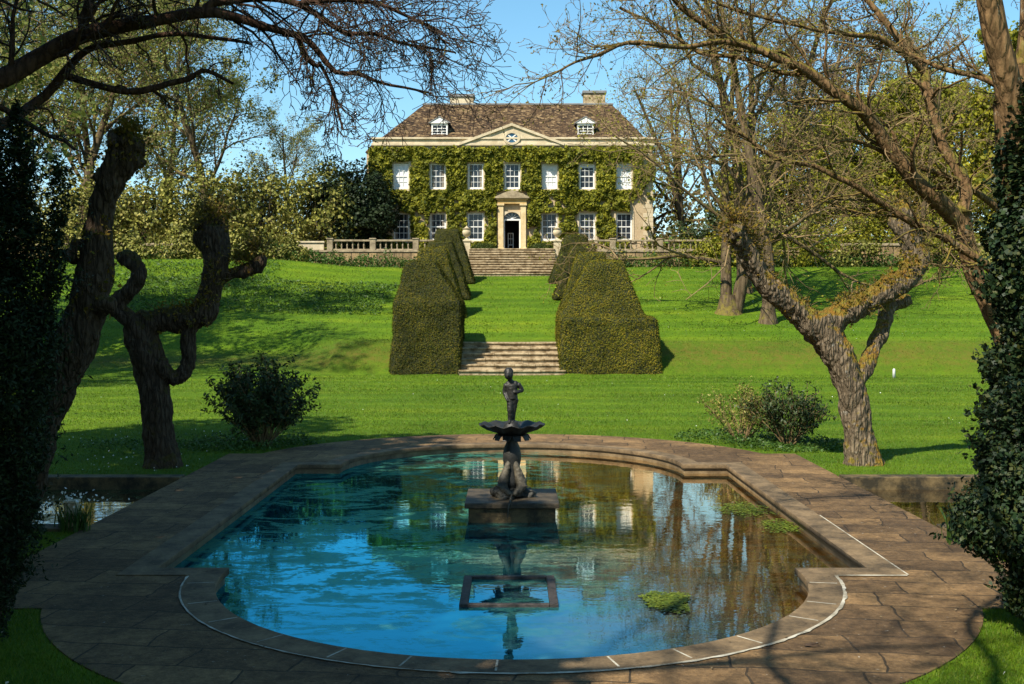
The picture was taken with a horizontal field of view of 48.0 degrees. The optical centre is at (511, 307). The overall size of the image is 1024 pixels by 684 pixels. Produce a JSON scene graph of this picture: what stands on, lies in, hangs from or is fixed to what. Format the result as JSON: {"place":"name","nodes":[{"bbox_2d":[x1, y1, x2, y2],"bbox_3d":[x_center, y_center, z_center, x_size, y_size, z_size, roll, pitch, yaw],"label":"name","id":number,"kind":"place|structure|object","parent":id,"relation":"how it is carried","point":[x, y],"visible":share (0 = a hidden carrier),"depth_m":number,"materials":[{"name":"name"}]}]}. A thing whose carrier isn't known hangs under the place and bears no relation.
{"place":"outdoors","nodes":[
{"label":"outdoors","id":0,"kind":"place"},
{"bbox_2d":[33,490,968,525],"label":"canal water","id":1,"kind":"structure","parent":0,"point":[920,504],"depth_m":17.32,"materials":[{"name":"liquid"}]},
{"bbox_2d":[6,434,1009,683],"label":"paving","id":2,"kind":"structure","parent":0,"point":[916,630],"depth_m":10.54,"materials":[{"name":"stone"}]},
{"bbox_2d":[24,435,1001,679],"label":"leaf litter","id":3,"kind":"object","parent":2,"relation":"on","point":[495,666],"visible":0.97,"depth_m":10.42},
{"bbox_2d":[179,515,908,673],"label":"mortar joints","id":4,"kind":"object","parent":2,"relation":"on","point":[845,596],"visible":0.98,"depth_m":9.24,"materials":[{"name":"concrete"}]},
{"bbox_2d":[0,0,1019,235],"label":"sky","id":5,"kind":"structure","parent":0,"point":[520,19],"materials":[{"name":"blue"}]},
{"bbox_2d":[174,452,849,658],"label":"pool water","id":6,"kind":"structure","parent":0,"point":[385,556],"depth_m":13.12,"materials":[{"name":"liquid"}]},
{"bbox_2d":[459,575,558,606],"bbox_3d":[-0.030,2.989,11.660,0.960,0.282,1.200,0,0,0],"label":"planter frame","id":7,"kind":"object","parent":6,"relation":"in","point":[466,588],"visible":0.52,"depth_m":11.51,"materials":[{"name":"stone"}]},
{"bbox_2d":[465,368,558,522],"bbox_3d":[0.000,2.164,15.977,1.270,2.672,1.317,0,0,0],"label":"fountain","id":8,"kind":"object","parent":6,"relation":"in","point":[510,497],"visible":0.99,"depth_m":15.76,"materials":[{"name":"stone"}]},
{"bbox_2d":[638,591,690,613],"bbox_3d":[1.522,2.864,11.207,0.541,0.022,0.907,0,0,0],"label":"algae mat","id":9,"kind":"object","parent":6,"relation":"on","point":[658,599],"visible":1,"depth_m":11.24,"materials":[{"name":"plant"}]},
{"bbox_2d":[710,501,779,516],"bbox_3d":[3.325,2.865,16.370,1.061,0.020,1.044,0,0,-39],"label":"algae mat","id":10,"kind":"object","parent":6,"relation":"on","point":[745,510],"visible":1,"depth_m":16.38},
{"bbox_2d":[758,518,802,532],"bbox_3d":[3.551,2.864,15.157,0.696,0.020,1.035,0,0,0],"label":"algae mat","id":11,"kind":"object","parent":6,"relation":"on","point":[778,526],"visible":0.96,"depth_m":15.12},
{"bbox_2d":[0,236,1023,683],"bbox_3d":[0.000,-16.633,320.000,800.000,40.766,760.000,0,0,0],"label":"ground","id":12,"kind":"structure","parent":0,"point":[802,356],"depth_m":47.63,"materials":[{"name":"green plant"}]},
{"bbox_2d":[0,0,82,116],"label":"sparse tree","id":13,"kind":"object","parent":12,"relation":"on","point":[24,26],"visible":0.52,"depth_m":41.56,"materials":[{"name":"green plant"}]},
{"bbox_2d":[0,97,96,640],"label":"yew tree","id":14,"kind":"object","parent":12,"relation":"on","point":[24,401],"visible":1,"depth_m":9.32,"materials":[{"name":"green plant"}]},
{"bbox_2d":[0,0,110,197],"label":"sparse tree","id":15,"kind":"object","parent":12,"relation":"on","point":[24,82],"visible":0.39,"depth_m":42.75,"materials":[{"name":"green plant"}]},
{"bbox_2d":[27,200,115,258],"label":"shrub","id":16,"kind":"object","parent":12,"relation":"on","point":[77,233],"visible":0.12,"depth_m":75.09,"materials":[{"name":"green plant"}]},
{"bbox_2d":[0,111,161,546],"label":"pollard tree","id":17,"kind":"object","parent":12,"relation":"on","point":[122,163],"visible":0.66,"depth_m":13.05,"materials":[{"name":"brown plant"}]},
{"bbox_2d":[42,488,129,532],"bbox_3d":[-5.436,2.494,14.279,0.941,0.491,0.986,0,0,39],"label":"strap leaved plant","id":18,"kind":"object","parent":12,"relation":"on","point":[78,523],"visible":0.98,"depth_m":14.09,"materials":[{"name":"green plant"}]},
{"bbox_2d":[78,225,162,258],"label":"shrub","id":19,"kind":"object","parent":12,"relation":"on","point":[132,242],"visible":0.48,"depth_m":74.86,"materials":[{"name":"green plant"}]},
{"bbox_2d":[136,223,202,258],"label":"shrub","id":20,"kind":"object","parent":12,"relation":"on","point":[173,248],"visible":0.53,"depth_m":74.57,"materials":[{"name":"green plant"}]},
{"bbox_2d":[110,191,281,469],"bbox_3d":[-5.495,0.454,20.122,2.962,5.061,1.318,0,0,0],"label":"pollard tree","id":21,"kind":"object","parent":12,"relation":"on","point":[156,375],"visible":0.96,"depth_m":19.80,"materials":[{"name":"brown plant"}]},
{"bbox_2d":[23,258,398,314],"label":"rough grass","id":22,"kind":"structure","parent":12,"relation":"on","point":[175,281],"depth_m":61.83,"materials":[{"name":"green plant"}]},
{"bbox_2d":[198,223,282,258],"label":"shrub","id":23,"kind":"object","parent":12,"relation":"on","point":[240,237],"visible":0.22,"depth_m":75.15,"materials":[{"name":"green plant"}]},
{"bbox_2d":[0,0,520,176],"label":"overhanging tree","id":24,"kind":"object","parent":12,"relation":"on","point":[13,71],"visible":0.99,"depth_m":10.93,"materials":[{"name":"brown plant"}]},
{"bbox_2d":[200,350,324,446],"bbox_3d":[-4.945,1.795,22.815,2.415,1.909,1.713,0,0,-26],"label":"garden shrub","id":25,"kind":"object","parent":12,"relation":"on","point":[259,405],"visible":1,"depth_m":22.55,"materials":[{"name":"green plant"}]},
{"bbox_2d":[266,233,310,261],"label":"shrub","id":26,"kind":"object","parent":12,"relation":"on","point":[293,243],"visible":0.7,"depth_m":74.86,"materials":[{"name":"green plant"}]},
{"bbox_2d":[231,250,416,267],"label":"terrace wall","id":27,"kind":"structure","parent":12,"relation":"on","point":[406,254],"depth_m":76.60,"materials":[{"name":"stone"}]},
{"bbox_2d":[297,241,324,249],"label":"wall","id":28,"kind":"structure","parent":27,"relation":"on","point":[317,245],"depth_m":76.70,"materials":[{"name":"stone"}]},
{"bbox_2d":[326,238,432,249],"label":"balustrade","id":29,"kind":"object","parent":27,"relation":"on","point":[372,241],"visible":0.68,"depth_m":76.64,"materials":[{"name":"stone"}]},
{"bbox_2d":[388,259,465,374],"bbox_3d":[-3.543,0.552,48.763,3.143,5.219,3.974,0,0,0],"label":"topiary yew","id":30,"kind":"object","parent":12,"relation":"on","point":[428,321],"visible":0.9,"depth_m":47.07,"materials":[{"name":"plant"}]},
{"bbox_2d":[417,246,467,316],"bbox_3d":[-3.674,-1.227,57.052,2.940,3.726,2.837,0,0,0],"label":"topiary yew","id":31,"kind":"object","parent":12,"relation":"on","point":[440,255],"visible":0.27,"depth_m":56.41,"materials":[{"name":"plant"}]},
{"bbox_2d":[427,239,470,299],"bbox_3d":[-3.645,-2.024,63.277,2.917,3.484,2.799,0,0,0],"label":"topiary yew","id":32,"kind":"object","parent":12,"relation":"on","point":[458,269],"visible":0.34,"depth_m":62.55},
{"bbox_2d":[433,228,474,283],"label":"topiary yew","id":33,"kind":"object","parent":12,"relation":"on","point":[454,234],"visible":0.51,"depth_m":69.33,"materials":[{"name":"plant"}]},
{"bbox_2d":[78,425,843,454],"bbox_3d":[-0.705,2.628,23.311,15.637,0.310,3.806,0,0,0],"label":"ground cover","id":34,"kind":"object","parent":12,"relation":"on","point":[756,441],"visible":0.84,"depth_m":22.76,"materials":[{"name":"green plant"}]},
{"bbox_2d":[0,162,993,248],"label":"background trees","id":35,"kind":"object","parent":12,"relation":"on","point":[667,218],"visible":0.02,"depth_m":149.30,"materials":[{"name":"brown plant"}]},
{"bbox_2d":[34,474,977,531],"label":"canal kerb","id":36,"kind":"structure","parent":12,"relation":"on","point":[160,481],"depth_m":18.35,"materials":[{"name":"stone"}]},
{"bbox_2d":[458,342,565,374],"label":"garden steps","id":37,"kind":"structure","parent":12,"relation":"on","point":[518,358],"depth_m":47.84,"materials":[{"name":"stone"}]},
{"bbox_2d":[469,248,555,275],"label":"terrace steps","id":38,"kind":"structure","parent":12,"relation":"on","point":[503,262],"depth_m":74.69,"materials":[{"name":"stone"}]},
{"bbox_2d":[62,243,995,267],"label":"border planting","id":39,"kind":"object","parent":12,"relation":"on","point":[388,263],"visible":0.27,"depth_m":75.10,"materials":[{"name":"green plant"}]},
{"bbox_2d":[547,234,588,283],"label":"topiary yew","id":40,"kind":"object","parent":12,"relation":"on","point":[566,240],"visible":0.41,"depth_m":69.28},
{"bbox_2d":[551,245,596,300],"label":"topiary yew","id":41,"kind":"object","parent":12,"relation":"on","point":[567,268],"visible":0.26,"depth_m":62.45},
{"bbox_2d":[556,251,605,312],"bbox_3d":[3.623,-1.097,57.065,2.961,3.484,2.842,0,0,0],"label":"topiary yew","id":42,"kind":"object","parent":12,"relation":"on","point":[580,261],"visible":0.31,"depth_m":56.38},
{"bbox_2d":[554,259,662,374],"bbox_3d":[4.048,0.519,48.745,4.488,5.285,3.992,0,0,0],"label":"topiary yew","id":43,"kind":"object","parent":12,"relation":"on","point":[605,324],"visible":0.87,"depth_m":47.10,"materials":[{"name":"plant"}]},
{"bbox_2d":[640,226,695,266],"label":"twiggy shrub","id":44,"kind":"object","parent":12,"relation":"on","point":[671,259],"visible":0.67,"depth_m":75.07,"materials":[{"name":"green plant"}]},
{"bbox_2d":[607,33,746,248],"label":"bare tree","id":45,"kind":"object","parent":12,"relation":"on","point":[677,206],"visible":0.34,"depth_m":87.42,"materials":[{"name":"brown plant"}]},
{"bbox_2d":[676,231,735,266],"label":"bush","id":46,"kind":"object","parent":12,"relation":"on","point":[707,248],"visible":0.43,"depth_m":74.82,"materials":[{"name":"green plant"}]},
{"bbox_2d":[596,250,841,266],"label":"terrace wall","id":47,"kind":"structure","parent":12,"relation":"on","point":[635,253],"depth_m":76.60,"materials":[{"name":"stone"}]},
{"bbox_2d":[562,238,710,249],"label":"balustrade","id":48,"kind":"object","parent":47,"relation":"on","point":[611,241],"visible":0.53,"depth_m":76.66,"materials":[{"name":"stone"}]},
{"bbox_2d":[562,0,894,324],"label":"bare tree","id":49,"kind":"object","parent":12,"relation":"on","point":[767,316],"visible":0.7,"depth_m":54.41,"materials":[{"name":"brown plant"}]},
{"bbox_2d":[462,0,999,344],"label":"tree","id":50,"kind":"object","parent":12,"relation":"on","point":[957,218],"visible":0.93,"depth_m":13.40,"materials":[{"name":"brown plant"}]},
{"bbox_2d":[577,0,890,293],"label":"bare tree","id":51,"kind":"object","parent":12,"relation":"on","point":[749,290],"visible":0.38,"depth_m":61.02,"materials":[{"name":"brown plant"}]},
{"bbox_2d":[697,376,781,441],"bbox_3d":[4.750,2.072,23.574,1.864,1.353,1.214,0,0,0],"label":"garden shrub","id":52,"kind":"object","parent":12,"relation":"on","point":[742,420],"visible":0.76,"depth_m":23.56,"materials":[{"name":"green plant"}]},
{"bbox_2d":[526,0,989,318],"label":"bare tree","id":53,"kind":"object","parent":12,"relation":"on","point":[730,303],"visible":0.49,"depth_m":56.17,"materials":[{"name":"brown plant"}]},
{"bbox_2d":[732,376,838,443],"bbox_3d":[5.428,2.047,22.933,2.020,1.404,1.247,0,0,0],"label":"garden shrub","id":54,"kind":"object","parent":12,"relation":"on","point":[802,413],"visible":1,"depth_m":22.87,"materials":[{"name":"green plant"}]},
{"bbox_2d":[773,229,844,266],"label":"bush","id":55,"kind":"object","parent":12,"relation":"on","point":[805,256],"visible":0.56,"depth_m":74.84,"materials":[{"name":"green plant"}]},
{"bbox_2d":[701,180,933,466],"bbox_3d":[5.422,0.401,20.276,4.569,5.398,1.435,0,0,-16],"label":"pollard tree","id":56,"kind":"object","parent":12,"relation":"on","point":[887,296],"visible":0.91,"depth_m":20.00,"materials":[{"name":"brown plant"}]},
{"bbox_2d":[765,0,896,234],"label":"budding tree","id":57,"kind":"object","parent":12,"relation":"on","point":[876,49],"visible":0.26,"depth_m":93.51,"materials":[{"name":"brown plant"}]},
{"bbox_2d":[826,239,890,266],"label":"bush","id":58,"kind":"object","parent":12,"relation":"on","point":[872,248],"visible":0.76,"depth_m":75.08,"materials":[{"name":"green plant"}]},
{"bbox_2d":[821,0,989,238],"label":"sparse tree","id":59,"kind":"object","parent":12,"relation":"on","point":[884,2],"visible":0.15,"depth_m":109.07,"materials":[{"name":"brown plant"}]},
{"bbox_2d":[840,243,984,266],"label":"garden wall","id":60,"kind":"structure","parent":12,"relation":"on","point":[890,250],"depth_m":76.70,"materials":[{"name":"stone"}]},
{"bbox_2d":[835,49,998,284],"bbox_3d":[23.644,-8.114,64.658,10.059,13.844,9.371,0,0,35],"label":"bare tree","id":61,"kind":"object","parent":12,"relation":"on","point":[926,204],"visible":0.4,"depth_m":64.85,"materials":[{"name":"brown plant"}]},
{"bbox_2d":[892,236,958,265],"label":"bush","id":62,"kind":"object","parent":12,"relation":"on","point":[935,243],"visible":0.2,"depth_m":75.05,"materials":[{"name":"green plant"}]},
{"bbox_2d":[877,0,1023,372],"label":"ivy clad tree","id":63,"kind":"object","parent":12,"relation":"on","point":[1005,62],"visible":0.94,"depth_m":10.49,"materials":[{"name":"brown plant"}]},
{"bbox_2d":[962,76,1023,428],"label":"ivy","id":64,"kind":"object","parent":63,"relation":"attached to","point":[997,278],"visible":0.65,"depth_m":10.43,"materials":[{"name":"green plant"}]},
{"bbox_2d":[929,364,1023,621],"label":"evergreen shrub","id":65,"kind":"object","parent":12,"relation":"on","point":[987,519],"visible":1,"depth_m":9.46,"materials":[{"name":"green plant"}]},
{"bbox_2d":[166,448,857,592],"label":"pool wall","id":66,"kind":"structure","parent":0,"point":[477,450],"depth_m":20.00,"materials":[{"name":"stone"}]},
{"bbox_2d":[116,442,906,673],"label":"pool kerb","id":67,"kind":"structure","parent":66,"relation":"on","point":[865,560],"depth_m":11.38,"materials":[{"name":"stone"}]},
{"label":"terrace","id":68,"kind":"structure","parent":0,"visible":0},
{"bbox_2d":[0,0,129,240],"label":"sparse tree","id":69,"kind":"object","parent":68,"relation":"on","point":[31,114],"visible":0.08,"depth_m":97.13,"materials":[{"name":"green plant"}]},
{"bbox_2d":[22,163,152,242],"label":"evergreen shrub","id":70,"kind":"object","parent":68,"relation":"on","point":[78,189],"visible":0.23,"depth_m":79.84,"materials":[{"name":"green plant"}]},
{"bbox_2d":[0,0,220,190],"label":"sparse tree","id":71,"kind":"object","parent":68,"relation":"on","point":[82,136],"visible":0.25,"depth_m":89.66,"materials":[{"name":"green plant"}]},
{"bbox_2d":[36,182,188,242],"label":"evergreen shrub","id":72,"kind":"object","parent":68,"relation":"on","point":[131,207],"visible":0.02,"depth_m":86.38,"materials":[{"name":"green plant"}]},
{"bbox_2d":[0,0,251,234],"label":"sparse tree","id":73,"kind":"object","parent":68,"relation":"on","point":[100,128],"visible":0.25,"depth_m":83.95,"materials":[{"name":"green plant"}]},
{"bbox_2d":[84,167,210,242],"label":"evergreen shrub","id":74,"kind":"object","parent":68,"relation":"on","point":[136,222],"visible":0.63,"depth_m":80.20,"materials":[{"name":"green plant"}]},
{"bbox_2d":[91,2,245,196],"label":"sparse tree","id":75,"kind":"object","parent":68,"relation":"on","point":[203,148],"visible":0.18,"depth_m":95.18,"materials":[{"name":"green plant"}]},
{"bbox_2d":[51,0,293,201],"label":"sparse tree","id":76,"kind":"object","parent":68,"relation":"on","point":[188,132],"visible":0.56,"depth_m":81.90,"materials":[{"name":"green plant"}]},
{"bbox_2d":[149,157,264,247],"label":"evergreen shrub","id":77,"kind":"object","parent":68,"relation":"on","point":[198,181],"visible":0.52,"depth_m":79.42,"materials":[{"name":"green plant"}]},
{"bbox_2d":[132,172,310,245],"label":"evergreen shrub","id":78,"kind":"object","parent":68,"relation":"on","point":[262,217],"visible":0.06,"depth_m":87.72,"materials":[{"name":"green plant"}]},
{"bbox_2d":[203,146,322,247],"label":"evergreen shrub","id":79,"kind":"object","parent":68,"relation":"on","point":[255,188],"visible":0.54,"depth_m":80.73,"materials":[{"name":"green plant"}]},
{"bbox_2d":[241,92,336,229],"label":"sparse tree","id":80,"kind":"object","parent":68,"relation":"on","point":[294,163],"visible":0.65,"depth_m":100.28,"materials":[{"name":"green plant"}]},
{"bbox_2d":[266,153,363,248],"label":"evergreen shrub","id":81,"kind":"object","parent":68,"relation":"on","point":[308,225],"visible":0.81,"depth_m":79.28,"materials":[{"name":"green plant"}]},
{"bbox_2d":[289,150,358,248],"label":"evergreen shrub","id":82,"kind":"object","parent":68,"relation":"on","point":[322,197],"visible":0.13,"depth_m":81.37,"materials":[{"name":"green plant"}]},
{"bbox_2d":[322,157,406,248],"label":"yew tree","id":83,"kind":"object","parent":68,"relation":"on","point":[367,217],"visible":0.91,"depth_m":79.81,"materials":[{"name":"green plant"}]},
{"bbox_2d":[365,90,654,248],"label":"country house","id":84,"kind":"structure","parent":68,"relation":"on","point":[513,231],"depth_m":82.12,"materials":[{"name":"stone"}]},
{"bbox_2d":[392,161,410,190],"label":"window","id":85,"kind":"structure","parent":84,"relation":"in","point":[401,173],"depth_m":82.12,"materials":[{"name":"wood"}]},
{"bbox_2d":[392,211,411,242],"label":"window","id":86,"kind":"structure","parent":84,"relation":"in","point":[404,231],"depth_m":82.12,"materials":[{"name":"wood"}]},
{"bbox_2d":[428,161,446,189],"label":"window","id":87,"kind":"structure","parent":84,"relation":"in","point":[437,174],"depth_m":82.12,"materials":[{"name":"wood"}]},
{"bbox_2d":[428,211,446,239],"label":"window","id":88,"kind":"structure","parent":84,"relation":"in","point":[438,220],"depth_m":82.12,"materials":[{"name":"wood"}]},
{"bbox_2d":[466,161,484,189],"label":"window","id":89,"kind":"structure","parent":84,"relation":"in","point":[475,174],"depth_m":82.10,"materials":[{"name":"wood"}]},
{"bbox_2d":[466,211,485,242],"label":"window","id":90,"kind":"structure","parent":84,"relation":"in","point":[476,221],"depth_m":82.12,"materials":[{"name":"wood"}]},
{"bbox_2d":[368,144,656,248],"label":"wall creeper","id":91,"kind":"object","parent":84,"relation":"attached to","point":[421,196],"depth_m":81.66,"materials":[{"name":"green plant"}]},
{"bbox_2d":[503,161,521,190],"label":"window","id":92,"kind":"structure","parent":84,"relation":"in","point":[512,170],"depth_m":82.10,"materials":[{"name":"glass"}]},
{"bbox_2d":[541,161,558,190],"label":"window","id":93,"kind":"structure","parent":84,"relation":"in","point":[550,177],"depth_m":82.12,"materials":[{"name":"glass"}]},
{"bbox_2d":[540,211,559,241],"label":"window","id":94,"kind":"structure","parent":84,"relation":"in","point":[550,220],"depth_m":82.12,"materials":[{"name":"wood"}]},
{"bbox_2d":[577,161,595,190],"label":"window","id":95,"kind":"structure","parent":84,"relation":"in","point":[587,175],"depth_m":82.12,"materials":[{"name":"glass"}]},
{"bbox_2d":[577,211,597,242],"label":"window","id":96,"kind":"structure","parent":84,"relation":"in","point":[581,217],"depth_m":82.12,"materials":[{"name":"wood"}]},
{"bbox_2d":[614,211,633,242],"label":"window","id":97,"kind":"structure","parent":84,"relation":"in","point":[624,220],"depth_m":82.10,"materials":[{"name":"wood"}]},
{"bbox_2d":[615,161,633,189],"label":"window","id":98,"kind":"structure","parent":84,"relation":"in","point":[620,180],"depth_m":82.12,"materials":[{"name":"wood"}]},
{"bbox_2d":[667,203,721,248],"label":"evergreen shrub","id":99,"kind":"object","parent":68,"relation":"on","point":[703,232],"visible":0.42,"depth_m":80.30,"materials":[{"name":"green plant"}]},
{"bbox_2d":[716,148,783,230],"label":"leafing tree","id":100,"kind":"object","parent":68,"relation":"on","point":[744,170],"visible":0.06,"depth_m":103.16,"materials":[{"name":"green plant"}]},
{"bbox_2d":[770,202,816,248],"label":"evergreen shrub","id":101,"kind":"object","parent":68,"relation":"on","point":[787,222],"visible":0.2,"depth_m":79.42,"materials":[{"name":"green plant"}]},
{"bbox_2d":[754,118,838,243],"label":"leafing tree","id":102,"kind":"object","parent":68,"relation":"on","point":[790,193],"visible":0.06,"depth_m":96.49,"materials":[{"name":"green plant"}]},
{"bbox_2d":[759,13,875,241],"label":"budding tree","id":103,"kind":"object","parent":68,"relation":"on","point":[841,63],"visible":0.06,"depth_m":106.11,"materials":[{"name":"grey plant"}]},
{"bbox_2d":[809,212,894,248],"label":"evergreen shrub","id":104,"kind":"object","parent":68,"relation":"on","point":[874,230],"visible":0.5,"depth_m":78.75,"materials":[{"name":"green plant"}]},
{"bbox_2d":[807,80,917,234],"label":"leafing tree","id":105,"kind":"object","parent":68,"relation":"on","point":[894,97],"visible":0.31,"depth_m":85.08,"materials":[{"name":"green plant"}]},
{"bbox_2d":[861,100,943,240],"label":"leafing tree","id":106,"kind":"object","parent":68,"relation":"on","point":[900,111],"visible":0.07,"depth_m":91.74,"materials":[{"name":"green plant"}]},
{"bbox_2d":[872,210,979,242],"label":"evergreen shrub","id":107,"kind":"object","parent":68,"relation":"on","point":[941,223],"visible":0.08,"depth_m":78.74,"materials":[{"name":"green plant"}]},
{"bbox_2d":[864,68,995,229],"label":"leafing tree","id":108,"kind":"object","parent":68,"relation":"on","point":[946,93],"visible":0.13,"depth_m":88.70,"materials":[{"name":"green plant"}]},
{"bbox_2d":[925,17,1018,218],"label":"leafing tree","id":109,"kind":"object","parent":68,"relation":"on","point":[1014,33],"visible":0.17,"depth_m":84.27,"materials":[{"name":"green plant"}]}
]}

